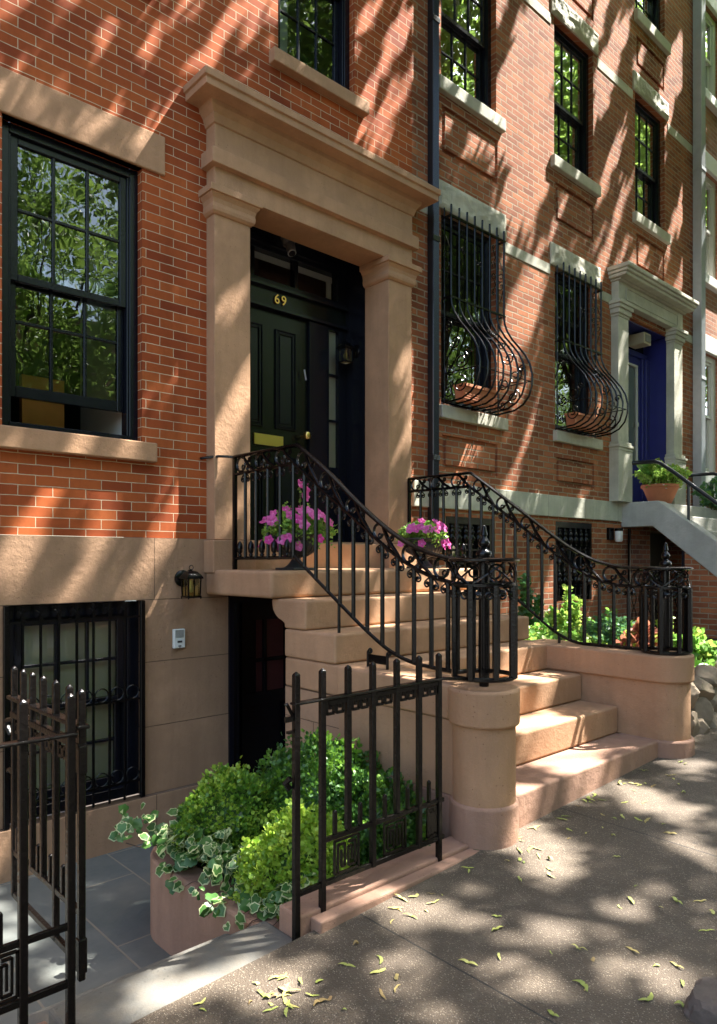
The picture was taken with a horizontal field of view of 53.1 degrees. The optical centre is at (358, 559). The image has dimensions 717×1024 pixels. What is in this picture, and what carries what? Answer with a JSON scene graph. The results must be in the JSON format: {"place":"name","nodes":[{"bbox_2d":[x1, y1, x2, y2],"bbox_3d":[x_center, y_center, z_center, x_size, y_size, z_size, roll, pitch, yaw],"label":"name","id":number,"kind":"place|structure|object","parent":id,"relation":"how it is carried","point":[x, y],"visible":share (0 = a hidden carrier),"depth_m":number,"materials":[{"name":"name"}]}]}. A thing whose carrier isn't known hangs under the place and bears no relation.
{"place":"outdoors","nodes":[
{"label":"outdoors","id":0,"kind":"place"},
{"bbox_2d":[10,794,137,824],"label":"ground","id":1,"kind":"structure","parent":0,"point":[95,804],"depth_m":13.13,"materials":[{"name":"stone"}]},
{"bbox_2d":[706,0,716,507],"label":"brick townhouse","id":2,"kind":"structure","parent":1,"relation":"on","point":[711,235],"depth_m":11.74,"materials":[{"name":"white paint"}]},
{"bbox_2d":[706,356,714,471],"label":"window","id":3,"kind":"structure","parent":2,"relation":"in","point":[710,363],"depth_m":11.77,"materials":[{"name":"white paint"}]},
{"bbox_2d":[706,176,714,278],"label":"window","id":4,"kind":"structure","parent":2,"relation":"in","point":[710,186],"depth_m":11.77,"materials":[{"name":"white paint"}]},
{"bbox_2d":[706,12,714,96],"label":"window","id":5,"kind":"structure","parent":2,"relation":"in","point":[710,24],"depth_m":11.77,"materials":[{"name":"white paint"}]},
{"bbox_2d":[0,841,170,1023],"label":"sunken yard","id":6,"kind":"structure","parent":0,"point":[120,942],"depth_m":3.77,"materials":[{"name":"grey stone"}]},
{"bbox_2d":[28,921,291,1023],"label":"entry step","id":7,"kind":"object","parent":6,"relation":"on","point":[131,997],"visible":0.5,"depth_m":2.52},
{"bbox_2d":[150,846,278,955],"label":"planter wall","id":8,"kind":"structure","parent":6,"relation":"on","point":[178,924],"depth_m":3.42,"materials":[{"name":"brown stone"}]},
{"bbox_2d":[196,861,234,886],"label":"planter soil","id":9,"kind":"structure","parent":8,"relation":"in","point":[223,876],"depth_m":3.57,"materials":[{"name":"brown soil"}]},
{"bbox_2d":[108,802,317,930],"bbox_3d":[-0.659,1.416,3.352,0.527,0.355,1.224,0,0,-43],"label":"ivy plant","id":10,"kind":"object","parent":9,"relation":"on","point":[216,858],"visible":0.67,"depth_m":3.36,"materials":[{"name":"green plant"}]},
{"bbox_2d":[170,755,279,868],"bbox_3d":[-0.693,1.289,3.741,0.658,0.509,0.658,0,0,-43],"label":"box bush","id":11,"kind":"object","parent":9,"relation":"on","point":[225,797],"visible":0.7,"depth_m":3.61,"materials":[{"name":"green plant"}]},
{"bbox_2d":[228,798,350,920],"bbox_3d":[-0.286,1.350,3.276,0.561,0.526,0.584,0,0,8],"label":"box bush","id":12,"kind":"object","parent":9,"relation":"on","point":[270,855],"visible":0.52,"depth_m":3.15,"materials":[{"name":"green plant"}]},
{"bbox_2d":[255,727,384,834],"bbox_3d":[-0.219,1.211,3.895,0.872,0.623,0.770,0,0,-43],"label":"box bush","id":13,"kind":"object","parent":9,"relation":"on","point":[279,771],"visible":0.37,"depth_m":3.72,"materials":[{"name":"green plant"}]},
{"bbox_2d":[326,766,430,866],"bbox_3d":[0.078,1.324,3.609,0.630,0.587,0.588,0,0,-8],"label":"box bush","id":14,"kind":"object","parent":9,"relation":"on","point":[385,786],"visible":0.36,"depth_m":3.49,"materials":[{"name":"green plant"}]},
{"bbox_2d":[0,0,440,883],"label":"brick townhouse","id":15,"kind":"structure","parent":6,"relation":"on","point":[172,174],"depth_m":5.21,"materials":[{"name":"red brick"}]},
{"bbox_2d":[2,119,137,440],"bbox_3d":[-2.644,-1.750,5.514,0.898,2.000,2.325,0,0,-43],"label":"window","id":16,"kind":"structure","parent":15,"relation":"in","point":[70,214],"depth_m":5.10,"materials":[{"name":"black glass"}]},
{"bbox_2d":[3,600,144,829],"bbox_3d":[-1.792,0.949,4.594,0.900,1.338,0.028,0,0,-43],"label":"window grille","id":17,"kind":"object","parent":15,"relation":"attached to","point":[7,623],"depth_m":4.65,"materials":[{"name":"black metal"}]},
{"bbox_2d":[9,600,138,822],"bbox_3d":[-1.883,0.950,4.691,0.893,1.330,0.124,0,0,-43],"label":"window","id":18,"kind":"structure","parent":15,"relation":"in","point":[67,628],"depth_m":4.82,"materials":[{"name":"black glass"}]},
{"bbox_2d":[172,628,184,648],"bbox_3d":[-1.272,0.560,5.077,0.088,0.136,0.032,0,0,-43],"label":"door intercom","id":19,"kind":"object","parent":15,"relation":"attached to","point":[178,638],"depth_m":5.06,"materials":[{"name":"white plastic"}]},
{"bbox_2d":[174,565,203,599],"bbox_3d":[-1.193,0.158,5.040,0.124,0.240,0.192,0,0,-43],"label":"wall lantern","id":20,"kind":"object","parent":15,"relation":"attached to","point":[182,578],"depth_m":5.01,"materials":[{"name":"black metal"}]},
{"bbox_2d":[250,306,310,539],"bbox_3d":[-0.767,-1.153,6.222,0.876,2.030,0.171,0,0,-43],"label":"front door","id":21,"kind":"structure","parent":15,"relation":"in","point":[278,342],"depth_m":6.30,"materials":[{"name":"green paint"}]},
{"bbox_2d":[281,237,295,256],"bbox_3d":[-0.589,-2.680,6.147,0.136,0.191,0.169,0,0,-43],"label":"security camera","id":22,"kind":"object","parent":15,"relation":"attached to","point":[289,245],"visible":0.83,"depth_m":6.10,"materials":[{"name":"black paint"}]},
{"bbox_2d":[278,0,348,89],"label":"window","id":23,"kind":"structure","parent":15,"relation":"in","point":[314,32],"depth_m":6.30,"materials":[{"name":"black glass"}]},
{"bbox_2d":[336,338,359,365],"bbox_3d":[-0.096,-1.927,6.666,0.192,0.240,0.124,0,0,-43],"label":"wall lantern","id":24,"kind":"object","parent":15,"relation":"attached to","point":[348,352],"depth_m":6.64,"materials":[{"name":"black metal"}]},
{"bbox_2d":[279,836,478,937],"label":"fence kerb","id":25,"kind":"structure","parent":6,"relation":"on","point":[348,898],"depth_m":3.01,"materials":[{"name":"brown stone"}]},
{"bbox_2d":[282,653,466,940],"bbox_3d":[0.134,0.950,3.087,1.136,1.041,0.050,0,0,-43],"label":"iron fence","id":26,"kind":"object","parent":25,"relation":"on","point":[347,700],"visible":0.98,"depth_m":2.98,"materials":[{"name":"black metal"}]},
{"bbox_2d":[130,728,716,1023],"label":"pavement","id":27,"kind":"structure","parent":0,"point":[528,977],"depth_m":2.68,"materials":[{"name":"concrete"}]},
{"bbox_2d":[268,975,288,979],"bbox_3d":[-0.276,1.435,2.466,0.072,0.008,0.016,0,0,-15],"label":"maple seed","id":28,"kind":"object","parent":27,"relation":"on","point":[276,976],"visible":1,"depth_m":2.47,"materials":[{"name":"plant"}]},
{"bbox_2d":[282,982,289,999],"bbox_3d":[-0.242,1.437,2.392,0.015,0.010,0.081,-5,5,17],"label":"maple seed","id":29,"kind":"object","parent":27,"relation":"on","point":[286,988],"visible":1,"depth_m":2.39,"materials":[{"name":"plant"}]},
{"bbox_2d":[279,987,299,991],"bbox_3d":[-0.235,1.437,2.394,0.083,0.011,0.031,-4,-7,21],"label":"maple seed","id":30,"kind":"object","parent":27,"relation":"on","point":[283,988],"visible":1,"depth_m":2.39,"materials":[{"name":"plant"}]},
{"bbox_2d":[283,997,297,1006],"bbox_3d":[-0.226,1.442,2.329,0.029,0.004,0.074,0,0,-44],"label":"maple seed","id":31,"kind":"object","parent":27,"relation":"on","point":[285,1000],"visible":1,"depth_m":2.33,"materials":[{"name":"yellow plant"}]},
{"bbox_2d":[313,998,327,1005],"bbox_3d":[-0.127,1.437,2.332,0.060,0.009,0.029,0,0,-34],"label":"maple seed","id":32,"kind":"object","parent":27,"relation":"on","point":[319,1000],"visible":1,"depth_m":2.33,"materials":[{"name":"plant"}]},
{"bbox_2d":[338,962,355,966],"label":"maple seed","id":33,"kind":"object","parent":27,"relation":"on","point":[346,964],"visible":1,"depth_m":2.53,"materials":[{"name":"green plant"}]},
{"bbox_2d":[370,968,385,972],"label":"maple seed","id":34,"kind":"object","parent":27,"relation":"on","point":[379,971],"visible":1,"depth_m":2.49,"materials":[{"name":"plant"}]},
{"bbox_2d":[206,568,694,849],"bbox_3d":[0.595,1.012,5.029,2.280,1.875,2.638,0,0,-43],"label":"stone stoop","id":35,"kind":"object","parent":27,"relation":"on","point":[555,725],"visible":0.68,"depth_m":4.51,"materials":[{"name":"beige stone"}]},
{"bbox_2d":[271,533,319,569],"bbox_3d":[-0.439,-0.052,5.042,0.362,0.252,0.362,0,0,-3],"label":"flower urn","id":36,"kind":"object","parent":35,"relation":"on","point":[293,564],"visible":0.3,"depth_m":4.94,"materials":[{"name":"black metal"}]},
{"bbox_2d":[258,479,337,550],"bbox_3d":[-0.445,-0.314,5.054,0.577,0.518,0.576,0,0,-43],"label":"petunia plant","id":37,"kind":"object","parent":36,"relation":"in","point":[272,521],"visible":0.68,"depth_m":4.89,"materials":[{"name":"pink plant"}]},
{"bbox_2d":[200,443,520,686],"bbox_3d":[-0.141,-0.062,4.392,0.371,1.389,2.598,0,0,-43],"label":"stair railing","id":38,"kind":"object","parent":35,"relation":"on","point":[483,592],"visible":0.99,"depth_m":3.98,"materials":[{"name":"black metal"}]},
{"bbox_2d":[367,648,391,669],"bbox_3d":[0.120,0.575,4.169,0.044,0.109,0.176,0,0,-43],"label":"boot scraper","id":39,"kind":"object","parent":35,"relation":"on","point":[380,659],"visible":0.88,"depth_m":4.16,"materials":[{"name":"black metal"}]},
{"bbox_2d":[404,538,443,567],"bbox_3d":[0.549,-0.052,6.036,0.362,0.252,0.362,0,0,-3],"label":"flower urn","id":40,"kind":"object","parent":35,"relation":"on","point":[432,548],"visible":0.45,"depth_m":5.92,"materials":[{"name":"black metal"}]},
{"bbox_2d":[396,518,450,549],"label":"petunia plant","id":41,"kind":"object","parent":40,"relation":"in","point":[423,528],"visible":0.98,"depth_m":5.90,"materials":[{"name":"pink plant"}]},
{"bbox_2d":[407,471,693,655],"bbox_3d":[1.329,-0.058,5.648,0.345,1.379,2.535,0,0,-43],"label":"stair railing","id":42,"kind":"object","parent":35,"relation":"on","point":[665,594],"visible":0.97,"depth_m":5.23,"materials":[{"name":"black metal"}]},
{"bbox_2d":[459,958,477,965],"bbox_3d":[0.387,1.419,2.530,0.076,0.009,0.016,0,0,34],"label":"maple seed","id":43,"kind":"object","parent":27,"relation":"on","point":[467,961],"visible":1,"depth_m":2.53,"materials":[{"name":"plant"}]},
{"bbox_2d":[548,1010,559,1016],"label":"maple seed","id":44,"kind":"object","parent":27,"relation":"on","point":[551,1012],"visible":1,"depth_m":2.25,"materials":[{"name":"green plant"}]},
{"bbox_2d":[572,979,587,990],"bbox_3d":[0.747,1.418,2.395,0.028,0.010,0.068,0,0,-29],"label":"maple seed","id":45,"kind":"object","parent":27,"relation":"on","point":[582,982],"visible":1,"depth_m":2.40,"materials":[{"name":"green plant"}]},
{"bbox_2d":[638,992,653,1000],"bbox_3d":[0.937,1.418,2.319,0.074,0.009,0.028,0,0,-36],"label":"maple seed","id":46,"kind":"object","parent":27,"relation":"on","point":[650,997],"visible":1,"depth_m":2.31,"materials":[{"name":"green plant"}]},
{"bbox_2d":[621,501,716,638],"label":"stone stoop","id":47,"kind":"object","parent":27,"relation":"on","point":[694,538],"visible":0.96,"depth_m":8.87,"materials":[{"name":"stone"}]},
{"bbox_2d":[628,529,682,633],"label":"iron gate","id":48,"kind":"structure","parent":47,"relation":"attached to","point":[629,556],"depth_m":9.50,"materials":[{"name":"black metal"}]},
{"bbox_2d":[641,483,680,503],"bbox_3d":[4.075,-0.870,9.676,0.499,0.260,0.499,0,0,-43],"label":"flower pot","id":49,"kind":"object","parent":47,"relation":"on","point":[656,492],"visible":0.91,"depth_m":9.52,"materials":[{"name":"ceramic"}]},
{"bbox_2d":[637,458,672,484],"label":"potted plant","id":50,"kind":"object","parent":49,"relation":"in","point":[643,468],"visible":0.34,"depth_m":9.57,"materials":[{"name":"green plant"}]},
{"bbox_2d":[632,463,691,489],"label":"potted plant","id":51,"kind":"object","parent":49,"relation":"in","point":[658,475],"visible":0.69,"depth_m":9.48,"materials":[{"name":"green plant"}]},
{"bbox_2d":[632,459,716,519],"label":"handrail","id":52,"kind":"object","parent":47,"relation":"on","point":[687,482],"visible":0.78,"depth_m":8.95,"materials":[{"name":"black metal"}]},
{"bbox_2d":[688,472,716,476],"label":"handrail","id":53,"kind":"object","parent":47,"relation":"on","point":[704,474],"visible":0.68,"depth_m":10.68,"materials":[{"name":"black metal"}]},
{"bbox_2d":[691,711,699,736],"bbox_3d":[2.361,1.218,5.254,0.257,0.226,0.210,-6,-15,37],"label":"rubble stone","id":54,"kind":"object","parent":27,"relation":"on","point":[695,726],"visible":0.28,"depth_m":5.15,"materials":[{"name":"grey stone"}]},
{"bbox_2d":[691,682,699,708],"bbox_3d":[2.383,0.995,5.218,0.232,0.228,0.218,-21,4,-35],"label":"rubble stone","id":55,"kind":"object","parent":54,"relation":"on","point":[695,692],"visible":0.3,"depth_m":5.15,"materials":[{"name":"grey stone"}]},
{"bbox_2d":[683,976,716,1023],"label":"boulder","id":56,"kind":"object","parent":27,"relation":"on","point":[700,1005],"visible":0.94,"depth_m":2.22,"materials":[{"name":"stone"}]},
{"bbox_2d":[691,697,713,725],"bbox_3d":[2.532,1.152,5.366,0.207,0.302,0.209,-2,-7,-27],"label":"rubble stone","id":57,"kind":"object","parent":27,"relation":"on","point":[703,708],"visible":0.3,"depth_m":5.30,"materials":[{"name":"grey stone"}]},
{"bbox_2d":[693,676,715,699],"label":"rubble stone","id":58,"kind":"object","parent":57,"relation":"on","point":[705,689],"visible":0.47,"depth_m":5.31,"materials":[{"name":"grey stone"}]},
{"bbox_2d":[697,718,709,734],"bbox_3d":[2.497,1.241,5.251,0.144,0.147,0.111,0,0,15],"label":"rubble stone","id":59,"kind":"object","parent":27,"relation":"on","point":[704,728],"visible":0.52,"depth_m":5.21,"materials":[{"name":"grey stone"}]},
{"bbox_2d":[709,712,716,728],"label":"rubble stone","id":60,"kind":"object","parent":27,"relation":"on","point":[713,724],"visible":0.23,"depth_m":5.35,"materials":[{"name":"grey stone"}]},
{"bbox_2d":[692,476,716,509],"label":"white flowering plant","id":61,"kind":"object","parent":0,"point":[710,488],"visible":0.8,"depth_m":10.20,"materials":[{"name":"green plant"}]},
{"bbox_2d":[705,638,716,661],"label":"garden bed","id":62,"kind":"object","parent":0,"point":[713,639],"depth_m":8.52,"materials":[{"name":"green plant"}]},
{"bbox_2d":[517,573,544,628],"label":"garden plant","id":63,"kind":"object","parent":62,"relation":"on","point":[523,611],"visible":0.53,"depth_m":7.55,"materials":[{"name":"green plant"}]},
{"bbox_2d":[525,617,566,639],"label":"garden plant","id":64,"kind":"object","parent":62,"relation":"on","point":[536,633],"visible":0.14,"depth_m":7.08,"materials":[{"name":"green plant"}]},
{"bbox_2d":[412,0,698,633],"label":"brick townhouse","id":65,"kind":"structure","parent":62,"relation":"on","point":[566,131],"depth_m":8.61,"materials":[{"name":"brick"}]},
{"bbox_2d":[427,0,439,565],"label":"drainpipe","id":66,"kind":"object","parent":65,"relation":"attached to","point":[433,239],"visible":0.94,"depth_m":6.87,"materials":[{"name":"black metal"}]},
{"bbox_2d":[449,524,479,588],"bbox_3d":[1.017,0.035,7.489,0.756,0.930,0.149,0,0,-43],"label":"window","id":67,"kind":"structure","parent":65,"relation":"in","point":[461,564],"depth_m":7.64,"materials":[{"name":"black glass"}]},
{"bbox_2d":[441,0,490,108],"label":"window","id":68,"kind":"structure","parent":65,"relation":"in","point":[465,24],"depth_m":7.53,"materials":[{"name":"black glass"}]},
{"bbox_2d":[441,215,490,414],"bbox_3d":[0.547,-2.478,7.992,0.897,2.005,1.625,0,0,-43],"label":"window","id":69,"kind":"structure","parent":65,"relation":"in","point":[451,354],"depth_m":7.88,"materials":[{"name":"black paint"}]},
{"bbox_2d":[446,516,491,588],"bbox_3d":[1.116,0.036,7.382,0.752,0.928,0.120,0,0,-43],"label":"window grille","id":70,"kind":"object","parent":65,"relation":"attached to","point":[487,523],"depth_m":7.33,"materials":[{"name":"black metal"}]},
{"bbox_2d":[442,204,532,415],"bbox_3d":[1.305,-2.493,7.181,0.895,1.934,0.464,0,0,-43],"label":"bowed grille","id":71,"kind":"object","parent":65,"relation":"attached to","point":[481,307],"visible":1,"depth_m":7.15,"materials":[{"name":"black metal"}]},
{"bbox_2d":[453,382,496,408],"bbox_3d":[1.171,-1.631,7.175,0.520,0.167,0.152,0,0,-43],"label":"planter box","id":72,"kind":"object","parent":71,"relation":"on","point":[467,388],"visible":0.7,"depth_m":7.08,"materials":[{"name":"ceramic"}]},
{"bbox_2d":[558,528,581,600],"bbox_3d":[2.497,0.025,8.857,0.828,0.950,0.149,0,0,-43],"label":"window","id":73,"kind":"structure","parent":65,"relation":"in","point":[567,551],"depth_m":9.05,"materials":[{"name":"black glass"}]},
{"bbox_2d":[554,24,587,176],"bbox_3d":[2.543,-5.550,8.814,0.900,1.660,0.124,0,0,-43],"label":"window","id":74,"kind":"structure","parent":65,"relation":"in","point":[570,61],"depth_m":8.88,"materials":[{"name":"black glass"}]},
{"bbox_2d":[555,271,587,436],"bbox_3d":[2.041,-2.478,9.372,0.880,2.005,1.625,0,0,-43],"label":"window","id":75,"kind":"structure","parent":65,"relation":"in","point":[564,389],"depth_m":9.21,"materials":[{"name":"black glass"}]},
{"bbox_2d":[555,521,591,601],"bbox_3d":[2.596,0.026,8.751,0.824,0.948,0.120,0,0,-43],"label":"window grille","id":76,"kind":"object","parent":65,"relation":"attached to","point":[584,539],"depth_m":8.77,"materials":[{"name":"black metal"}]},
{"bbox_2d":[555,262,628,437],"bbox_3d":[2.794,-2.493,8.557,0.900,1.934,0.464,0,0,-43],"label":"bowed grille","id":77,"kind":"object","parent":65,"relation":"attached to","point":[595,370],"visible":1,"depth_m":8.52,"materials":[{"name":"black metal"}]},
{"bbox_2d":[564,412,598,432],"bbox_3d":[2.669,-1.631,8.559,0.540,0.167,0.152,0,0,-43],"label":"planter box","id":78,"kind":"object","parent":77,"relation":"on","point":[569,421],"visible":0.65,"depth_m":8.43,"materials":[{"name":"ceramic"}]},
{"bbox_2d":[607,528,622,541],"bbox_3d":[3.310,-0.318,9.261,0.208,0.185,0.113,0,0,11],"label":"wall lamp","id":79,"kind":"object","parent":65,"relation":"attached to","point":[618,534],"visible":1,"depth_m":9.22,"materials":[{"name":"white glass"}]},
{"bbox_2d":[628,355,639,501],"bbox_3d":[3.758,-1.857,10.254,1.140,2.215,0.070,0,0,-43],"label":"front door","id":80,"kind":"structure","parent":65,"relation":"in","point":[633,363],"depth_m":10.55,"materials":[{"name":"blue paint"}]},
{"bbox_2d":[628,332,650,348],"bbox_3d":[4.024,-3.130,10.254,0.210,0.160,0.250,0,0,-43],"label":"door light","id":81,"kind":"object","parent":65,"relation":"attached to","point":[639,340],"visible":1,"depth_m":10.18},
{"bbox_2d":[635,99,659,226],"bbox_3d":[4.022,-5.550,10.182,0.910,1.660,0.124,0,0,-43],"label":"window","id":82,"kind":"structure","parent":65,"relation":"in","point":[647,127],"depth_m":10.28,"materials":[{"name":"black glass"}]},
{"bbox_2d":[635,0,659,31],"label":"window","id":83,"kind":"structure","parent":65,"relation":"in","point":[650,8],"depth_m":10.41,"materials":[{"name":"black paint"}]},
{"bbox_2d":[650,533,665,628],"bbox_3d":[4.344,0.775,10.843,1.300,2.350,0.020,0,0,-43],"label":"basement door","id":84,"kind":"structure","parent":65,"relation":"in","point":[657,541],"depth_m":11.06,"materials":[{"name":"wood"}]},
{"bbox_2d":[693,0,705,507],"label":"drainpipe","id":85,"kind":"object","parent":65,"relation":"attached to","point":[699,234],"visible":0.66,"depth_m":10.97,"materials":[{"name":"grey metal"}]},
{"bbox_2d":[544,584,582,634],"bbox_3d":[2.175,0.620,7.444,0.395,0.743,0.498,0,0,-8],"label":"garden plant","id":86,"kind":"object","parent":62,"relation":"on","point":[562,620],"visible":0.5,"depth_m":7.41,"materials":[{"name":"green plant"}]},
{"bbox_2d":[557,625,606,643],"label":"garden plant","id":87,"kind":"object","parent":62,"relation":"on","point":[576,636],"visible":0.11,"depth_m":6.82,"materials":[{"name":"green plant"}]},
{"bbox_2d":[579,608,632,644],"bbox_3d":[2.456,0.730,6.991,0.670,0.526,0.511,0,0,-28],"label":"garden plant","id":88,"kind":"object","parent":62,"relation":"on","point":[592,630],"visible":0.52,"depth_m":6.90,"materials":[{"name":"green plant"}]},
{"bbox_2d":[586,607,634,626],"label":"garden plant","id":89,"kind":"object","parent":62,"relation":"on","point":[607,610],"visible":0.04,"depth_m":7.54,"materials":[{"name":"green plant"}]},
{"bbox_2d":[616,617,656,646],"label":"coleus plant","id":90,"kind":"object","parent":62,"relation":"on","point":[634,636],"visible":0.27,"depth_m":6.53,"materials":[{"name":"red plant"}]},
{"bbox_2d":[673,626,716,662],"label":"garden plant","id":91,"kind":"object","parent":62,"relation":"on","point":[703,648],"visible":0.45,"depth_m":6.45,"materials":[{"name":"green plant"}]},
{"bbox_2d":[694,657,715,666],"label":"garden plant","id":92,"kind":"object","parent":62,"relation":"on","point":[707,662],"visible":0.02,"depth_m":5.92,"materials":[{"name":"green plant"}]},
{"bbox_2d":[709,687,716,712],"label":"rubble stone","id":93,"kind":"object","parent":62,"relation":"on","point":[713,701],"visible":0.19,"depth_m":5.41,"materials":[{"name":"grey stone"}]},
{"bbox_2d":[694,664,716,687],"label":"rubble stone","id":94,"kind":"object","parent":93,"relation":"on","point":[708,673],"visible":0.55,"depth_m":5.47,"materials":[{"name":"grey stone"}]},
{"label":"fence kerb","id":95,"kind":"structure","parent":0,"visible":0},
{"bbox_2d":[0,693,77,1023],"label":"iron fence","id":96,"kind":"object","parent":95,"relation":"on","point":[21,1000],"visible":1,"depth_m":2.06,"materials":[{"name":"black metal"}]},
{"bbox_2d":[4,666,89,981],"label":"iron gate","id":97,"kind":"structure","parent":96,"relation":"attached to","point":[53,881],"depth_m":2.35,"materials":[{"name":"black metal"}]}
]}

